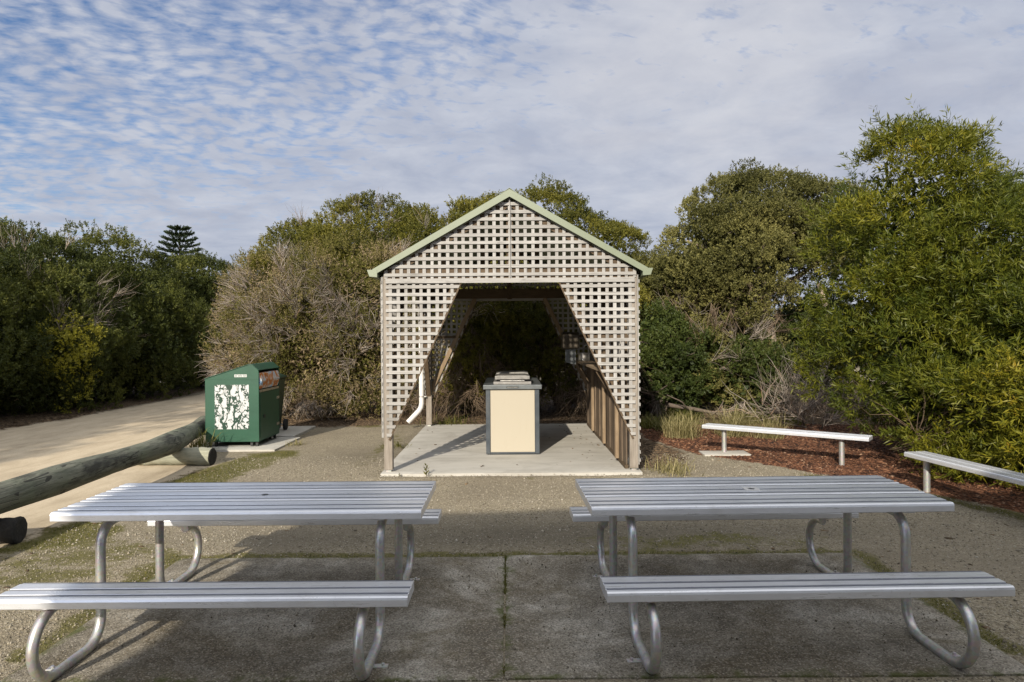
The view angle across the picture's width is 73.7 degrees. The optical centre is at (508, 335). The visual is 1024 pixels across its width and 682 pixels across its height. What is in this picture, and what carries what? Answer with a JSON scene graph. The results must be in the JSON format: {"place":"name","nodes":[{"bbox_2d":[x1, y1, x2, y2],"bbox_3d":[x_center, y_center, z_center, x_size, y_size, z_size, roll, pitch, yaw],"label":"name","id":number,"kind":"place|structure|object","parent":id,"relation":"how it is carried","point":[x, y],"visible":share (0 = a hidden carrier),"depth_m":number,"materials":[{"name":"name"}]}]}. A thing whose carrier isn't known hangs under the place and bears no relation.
{"place":"outdoors","nodes":[
{"label":"outdoors","id":0,"kind":"place"},
{"bbox_2d":[0,388,302,553],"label":"road","id":1,"kind":"structure","parent":0,"point":[27,448],"depth_m":10.95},
{"bbox_2d":[140,447,216,465],"bbox_3d":[-4.482,1.623,9.195,1.040,0.256,0.257,0,0,3],"label":"log support","id":2,"kind":"object","parent":1,"relation":"on","point":[202,456],"visible":0.59,"depth_m":9.09,"materials":[{"name":"beige wood"}]},
{"bbox_2d":[0,416,204,513],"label":"log barrier","id":3,"kind":"object","parent":2,"relation":"on","point":[36,486],"visible":0.85,"depth_m":6.78,"materials":[{"name":"grey wood"}]},
{"bbox_2d":[0,556,504,681],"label":"concrete pavement","id":4,"kind":"structure","parent":0,"point":[432,626],"depth_m":3.86,"materials":[{"name":"grey concrete"}]},
{"bbox_2d":[0,481,441,681],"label":"picnic table","id":5,"kind":"object","parent":4,"relation":"on","point":[192,507],"visible":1,"depth_m":3.73,"materials":[{"name":"metal"}]},
{"bbox_2d":[0,364,1023,681],"bbox_3d":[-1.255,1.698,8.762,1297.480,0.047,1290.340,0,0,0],"label":"ground","id":6,"kind":"structure","parent":0,"point":[344,440],"depth_m":5.84,"materials":[{"name":"grey gravel"}]},
{"bbox_2d":[0,516,27,543],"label":"log support","id":7,"kind":"object","parent":6,"relation":"on","point":[13,530],"visible":1,"depth_m":5.64,"materials":[{"name":"black wood"}]},
{"bbox_2d":[0,246,56,409],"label":"hedge shrub","id":8,"kind":"object","parent":6,"relation":"on","point":[6,295],"visible":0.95,"depth_m":14.18,"materials":[{"name":"green plant"}]},
{"bbox_2d":[0,217,77,274],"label":"hedge shrub","id":9,"kind":"object","parent":6,"relation":"on","point":[3,223],"visible":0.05,"depth_m":20.41,"materials":[{"name":"green plant"}]},
{"bbox_2d":[32,308,107,413],"bbox_3d":[-9.794,0.563,15.279,1.586,2.386,1.372,0,0,0],"label":"shrub","id":10,"kind":"object","parent":6,"relation":"on","point":[76,357],"visible":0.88,"depth_m":15.15,"materials":[{"name":"green plant"}]},
{"bbox_2d":[0,215,147,415],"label":"hedge shrub","id":11,"kind":"object","parent":6,"relation":"on","point":[53,290],"visible":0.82,"depth_m":16.26,"materials":[{"name":"green plant"}]},
{"bbox_2d":[36,218,222,400],"bbox_3d":[-11.693,-0.803,20.235,6.352,5.371,5.152,0,0,43],"label":"hedge shrub","id":12,"kind":"object","parent":6,"relation":"on","point":[162,352],"visible":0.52,"depth_m":19.70,"materials":[{"name":"green plant"}]},
{"bbox_2d":[156,225,206,273],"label":"island pine","id":13,"kind":"object","parent":6,"relation":"on","point":[176,237],"visible":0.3,"depth_m":79.10,"materials":[{"name":"green plant"}]},
{"bbox_2d":[133,248,250,388],"bbox_3d":[-10.870,-0.624,23.616,5.268,5.002,5.102,0,0,44],"label":"hedge shrub","id":14,"kind":"object","parent":6,"relation":"on","point":[200,282],"visible":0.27,"depth_m":22.82,"materials":[{"name":"green plant"}]},
{"bbox_2d":[186,428,224,447],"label":"grass tuft","id":15,"kind":"object","parent":6,"relation":"on","point":[200,441],"visible":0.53,"depth_m":10.05,"materials":[{"name":"green plant"}]},
{"bbox_2d":[192,437,300,451],"bbox_3d":[-4.160,1.763,10.791,1.353,0.135,1.266,0,0,0],"label":"bin pad","id":16,"kind":"object","parent":6,"relation":"on","point":[267,444],"visible":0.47,"depth_m":10.53,"materials":[{"name":"concrete"}]},
{"bbox_2d":[204,362,279,446],"bbox_3d":[-4.205,1.067,10.860,0.856,1.257,0.944,0,0,0],"label":"bin enclosure","id":17,"kind":"object","parent":16,"relation":"on","point":[241,403],"visible":0.98,"depth_m":10.40,"materials":[{"name":"green paint"}]},
{"bbox_2d":[260,390,278,437],"bbox_3d":[-3.800,1.228,10.870,0.015,0.670,0.840,0,0,0],"label":"door","id":18,"kind":"structure","parent":17,"relation":"in","point":[269,421],"depth_m":10.81,"materials":[{"name":"green paint"}]},
{"bbox_2d":[271,426,315,436],"bbox_3d":[-4.245,1.757,12.125,1.287,0.148,1.254,0,0,0],"label":"bin pad","id":19,"kind":"object","parent":6,"relation":"on","point":[293,431],"visible":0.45,"depth_m":12.09,"materials":[{"name":"concrete"}]},
{"bbox_2d":[279,373,287,429],"bbox_3d":[-4.263,1.181,12.001,0.628,1.010,0.713,0,0,-4],"label":"wheelie bin","id":20,"kind":"object","parent":19,"relation":"on","point":[281,392],"visible":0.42,"depth_m":12.11,"materials":[{"name":"green plastic"}]},
{"bbox_2d":[280,439,318,446],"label":"grass tuft","id":21,"kind":"object","parent":6,"relation":"on","point":[295,443],"visible":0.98,"depth_m":10.73,"materials":[{"name":"green plant"}]},
{"bbox_2d":[194,223,452,420],"bbox_3d":[-3.848,-0.308,15.027,5.598,4.260,4.656,0,0,0],"label":"tea tree","id":22,"kind":"object","parent":6,"relation":"on","point":[292,337],"visible":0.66,"depth_m":13.79,"materials":[{"name":"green plant"}]},
{"bbox_2d":[219,187,444,407],"bbox_3d":[-3.687,-0.851,16.494,6.584,5.357,3.899,0,0,0],"label":"tea tree","id":23,"kind":"object","parent":6,"relation":"on","point":[302,229],"visible":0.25,"depth_m":15.61,"materials":[{"name":"green plant"}]},
{"bbox_2d":[379,441,411,448],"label":"grass tuft","id":24,"kind":"object","parent":6,"relation":"on","point":[400,446],"visible":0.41,"depth_m":10.29,"materials":[{"name":"green plant"}]},
{"bbox_2d":[423,463,428,476],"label":"seedling","id":25,"kind":"object","parent":6,"relation":"on","point":[425,469],"visible":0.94,"depth_m":8.17,"materials":[{"name":"plant"}]},
{"bbox_2d":[416,411,475,425],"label":"grass tuft","id":26,"kind":"object","parent":6,"relation":"on","point":[449,421],"visible":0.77,"depth_m":13.04,"materials":[{"name":"green plant"}]},
{"bbox_2d":[0,401,906,472],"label":"leaf litter","id":27,"kind":"object","parent":6,"relation":"on","point":[2,423],"visible":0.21,"depth_m":14.14,"materials":[{"name":"plant"}]},
{"bbox_2d":[377,192,552,410],"bbox_3d":[-1.128,-0.927,15.782,4.942,5.447,5.526,0,0,0],"label":"tea tree","id":28,"kind":"object","parent":6,"relation":"on","point":[464,205],"visible":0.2,"depth_m":14.25,"materials":[{"name":"green plant"}]},
{"bbox_2d":[4,459,1008,629],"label":"fallen leaves","id":29,"kind":"object","parent":6,"relation":"on","point":[985,627],"visible":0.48,"depth_m":5.61,"materials":[{"name":"brown plant"}]},
{"bbox_2d":[380,423,642,476],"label":"shelter floor slab","id":30,"kind":"structure","parent":6,"relation":"on","point":[462,452],"depth_m":9.30,"materials":[{"name":"concrete"}]},
{"bbox_2d":[367,188,652,471],"bbox_3d":[-0.068,-0.060,10.470,3.612,3.432,4.548,0,0,0],"label":"picnic shelter","id":31,"kind":"object","parent":30,"relation":"on","point":[600,278],"visible":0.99,"depth_m":8.29,"materials":[{"name":"beige wood"}]},
{"bbox_2d":[561,332,578,364],"bbox_3d":[1.042,0.217,11.573,0.280,0.550,0.275,0,0,0],"label":"towel dispenser","id":32,"kind":"object","parent":31,"relation":"hanging from","point":[570,343],"visible":1,"depth_m":11.45,"materials":[{"name":"metal"}]},
{"bbox_2d":[483,371,541,454],"bbox_3d":[0.053,1.106,10.277,0.810,1.088,1.726,0,0,0],"label":"barbecue","id":33,"kind":"object","parent":30,"relation":"on","point":[512,412],"visible":1,"depth_m":9.46,"materials":[{"name":"beige metal"}]},
{"bbox_2d":[416,424,611,466],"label":"fallen leaves","id":34,"kind":"object","parent":30,"relation":"on","point":[517,464],"visible":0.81,"depth_m":10.14,"materials":[{"name":"brown plant"}]},
{"bbox_2d":[0,423,1022,675],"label":"moss","id":35,"kind":"object","parent":6,"relation":"on","point":[222,471],"visible":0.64,"depth_m":5.65,"materials":[{"name":"green plant"}]},
{"bbox_2d":[369,311,665,421],"bbox_3d":[0.188,0.546,14.012,6.629,2.297,2.296,0,0,0],"label":"dead brush","id":36,"kind":"object","parent":6,"relation":"on","point":[582,396],"visible":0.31,"depth_m":13.97,"materials":[{"name":"brown plant"}]},
{"bbox_2d":[449,172,655,408],"bbox_3d":[1.228,-1.196,16.203,5.495,5.976,5.988,0,0,0],"label":"tea tree","id":37,"kind":"object","parent":6,"relation":"on","point":[618,231],"visible":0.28,"depth_m":14.52,"materials":[{"name":"green plant"}]},
{"bbox_2d":[204,308,967,367],"bbox_3d":[0.340,-0.584,36.480,91.697,4.552,11.134,0,0,0],"label":"treeline","id":38,"kind":"object","parent":6,"relation":"on","point":[743,335],"depth_m":34.85,"materials":[{"name":"green plant"}]},
{"bbox_2d":[570,251,652,403],"bbox_3d":[3.582,-0.252,17.424,4.723,4.050,4.751,0,0,0],"label":"tea tree","id":39,"kind":"object","parent":6,"relation":"on","point":[630,256],"depth_m":16.96,"materials":[{"name":"green plant"}]},
{"bbox_2d":[639,412,673,428],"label":"green clump","id":40,"kind":"object","parent":6,"relation":"on","point":[647,421],"visible":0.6,"depth_m":12.53,"materials":[{"name":"green plant"}]},
{"bbox_2d":[635,453,705,476],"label":"grass tussock","id":41,"kind":"object","parent":6,"relation":"on","point":[675,468],"depth_m":8.34,"materials":[{"name":"green plant"}]},
{"bbox_2d":[653,406,708,421],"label":"green clump","id":42,"kind":"object","parent":6,"relation":"on","point":[689,414],"visible":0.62,"depth_m":13.33,"materials":[{"name":"green plant"}]},
{"bbox_2d":[638,297,749,416],"bbox_3d":[3.311,0.303,14.333,3.312,2.906,2.446,0,0,0],"label":"shrub","id":43,"kind":"object","parent":6,"relation":"on","point":[661,346],"visible":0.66,"depth_m":13.82,"materials":[{"name":"green plant"}]},
{"bbox_2d":[667,395,736,419],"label":"fallen branch","id":44,"kind":"object","parent":6,"relation":"on","point":[677,406],"visible":0.79,"depth_m":13.29,"materials":[{"name":"wood"}]},
{"bbox_2d":[632,248,776,404],"bbox_3d":[4.315,-0.370,15.998,3.811,4.239,3.046,0,0,-27],"label":"shrub","id":45,"kind":"object","parent":6,"relation":"on","point":[646,262],"visible":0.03,"depth_m":15.47,"materials":[{"name":"green plant"}]},
{"bbox_2d":[652,282,797,413],"bbox_3d":[4.522,-0.082,14.874,3.609,3.688,3.129,0,0,0],"label":"shrub","id":46,"kind":"object","parent":6,"relation":"on","point":[696,316],"visible":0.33,"depth_m":14.18,"materials":[{"name":"green plant"}]},
{"bbox_2d":[699,450,750,455],"bbox_3d":[3.050,1.713,9.660,0.654,0.130,0.332,0,0,0],"label":"bench footing","id":47,"kind":"object","parent":6,"relation":"on","point":[727,453],"visible":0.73,"depth_m":9.55,"materials":[{"name":"concrete"}]},
{"bbox_2d":[645,157,882,412],"bbox_3d":[5.465,-1.028,14.819,5.175,5.697,3.400,0,0,0],"label":"paperbark tree","id":48,"kind":"object","parent":6,"relation":"on","point":[747,225],"visible":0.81,"depth_m":14.12,"materials":[{"name":"green plant"}]},
{"bbox_2d":[700,267,877,416],"bbox_3d":[6.216,0.025,15.603,6.377,3.493,3.137,0,0,-37],"label":"shrub","id":49,"kind":"object","parent":6,"relation":"on","point":[741,357],"visible":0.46,"depth_m":13.92,"materials":[{"name":"green plant"}]},
{"bbox_2d":[639,422,1023,512],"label":"mulch bed","id":50,"kind":"object","parent":6,"relation":"on","point":[940,492],"visible":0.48,"depth_m":9.12,"materials":[{"name":"brown wood"}]},
{"bbox_2d":[641,414,692,431],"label":"green clump","id":51,"kind":"object","parent":50,"relation":"on","point":[659,426],"visible":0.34,"depth_m":12.19,"materials":[{"name":"green plant"}]},
{"bbox_2d":[645,408,712,438],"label":"grass tussock","id":52,"kind":"object","parent":50,"relation":"on","point":[681,429],"depth_m":11.25,"materials":[{"name":"green plant"}]},
{"bbox_2d":[694,402,781,438],"bbox_3d":[3.701,1.416,11.498,1.632,0.534,1.533,0,0,40],"label":"grass tussock","id":53,"kind":"object","parent":50,"relation":"on","point":[726,420],"depth_m":11.44,"materials":[{"name":"green plant"}]},
{"bbox_2d":[722,406,776,424],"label":"green clump","id":54,"kind":"object","parent":50,"relation":"on","point":[752,409],"visible":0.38,"depth_m":13.00,"materials":[{"name":"green plant"}]},
{"bbox_2d":[735,413,799,440],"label":"grass tussock","id":55,"kind":"object","parent":50,"relation":"on","point":[766,423],"depth_m":11.14,"materials":[{"name":"green plant"}]},
{"bbox_2d":[761,412,806,425],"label":"green clump","id":56,"kind":"object","parent":50,"relation":"on","point":[796,421],"visible":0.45,"depth_m":12.84,"materials":[{"name":"green plant"}]},
{"bbox_2d":[702,423,872,465],"bbox_3d":[3.686,1.496,9.200,2.140,0.455,0.260,0,0,38],"label":"bench","id":57,"kind":"object","parent":50,"relation":"on","point":[840,437],"visible":0.92,"depth_m":9.02,"materials":[{"name":"metal"}]},
{"bbox_2d":[713,340,870,429],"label":"dead branches","id":58,"kind":"object","parent":50,"relation":"on","point":[826,408],"visible":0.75,"depth_m":12.25,"materials":[{"name":"grey plant"}]},
{"bbox_2d":[785,93,1023,489],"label":"wattle bush","id":59,"kind":"object","parent":50,"relation":"on","point":[937,274],"visible":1,"depth_m":8.69,"materials":[{"name":"green plant"}]},
{"bbox_2d":[904,451,1023,492],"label":"bench","id":60,"kind":"object","parent":50,"relation":"on","point":[1001,474],"visible":0.88,"depth_m":6.74,"materials":[{"name":"metal"}]},
{"bbox_2d":[0,0,1023,328],"label":"sky","id":61,"kind":"structure","parent":0,"point":[215,118],"materials":[{"name":"blue"}]},
{"bbox_2d":[577,344,589,360],"bbox_3d":[1.292,0.295,11.750,0.236,0.290,0.236,0,0,0],"label":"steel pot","id":62,"kind":"object","parent":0,"point":[583,356],"visible":0.98,"depth_m":11.66,"materials":[{"name":"silver metal"}]},
{"bbox_2d":[505,553,1023,679],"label":"concrete pavement","id":63,"kind":"structure","parent":0,"point":[912,657],"depth_m":3.87,"materials":[{"name":"grey concrete"}]},
{"bbox_2d":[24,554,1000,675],"bbox_3d":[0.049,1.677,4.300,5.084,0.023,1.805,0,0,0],"label":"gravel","id":64,"kind":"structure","parent":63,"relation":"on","point":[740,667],"depth_m":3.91,"materials":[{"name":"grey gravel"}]},
{"bbox_2d":[570,475,1014,674],"bbox_3d":[1.465,1.310,4.165,2.028,0.749,1.787,0,0,-1],"label":"picnic table","id":65,"kind":"object","parent":63,"relation":"on","point":[814,500],"visible":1,"depth_m":3.79,"materials":[{"name":"metal"}]}
]}

